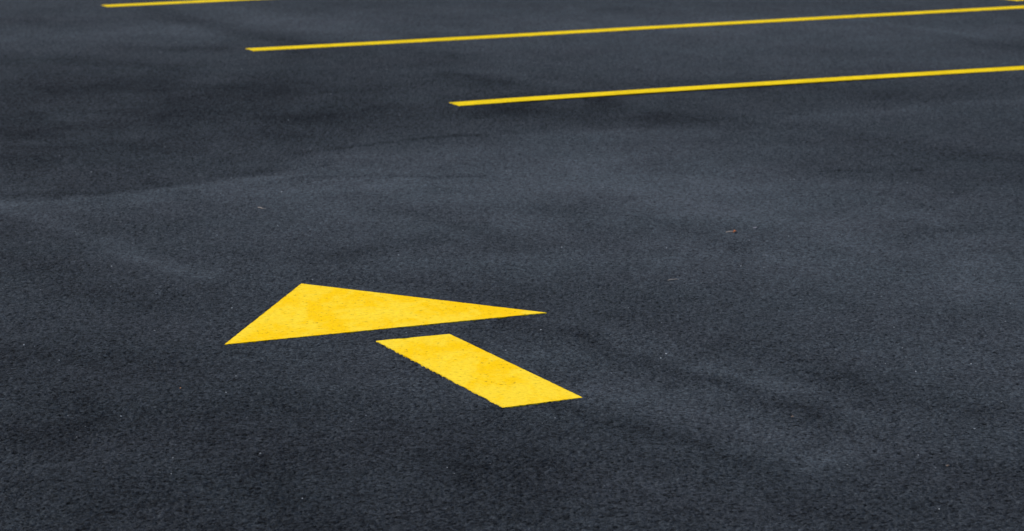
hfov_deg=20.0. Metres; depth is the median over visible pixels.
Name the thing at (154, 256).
ground
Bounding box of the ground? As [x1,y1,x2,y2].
[0,0,1023,530]
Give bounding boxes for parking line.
[102,0,244,6]
[246,6,1023,50]
[449,65,1023,105]
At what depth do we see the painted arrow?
8.29 m
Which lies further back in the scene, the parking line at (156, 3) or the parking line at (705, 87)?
the parking line at (156, 3)
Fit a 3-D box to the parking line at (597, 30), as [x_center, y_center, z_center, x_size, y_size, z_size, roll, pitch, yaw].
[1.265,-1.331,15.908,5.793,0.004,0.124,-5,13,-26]
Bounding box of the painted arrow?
[225,284,581,407]
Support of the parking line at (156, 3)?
on the ground

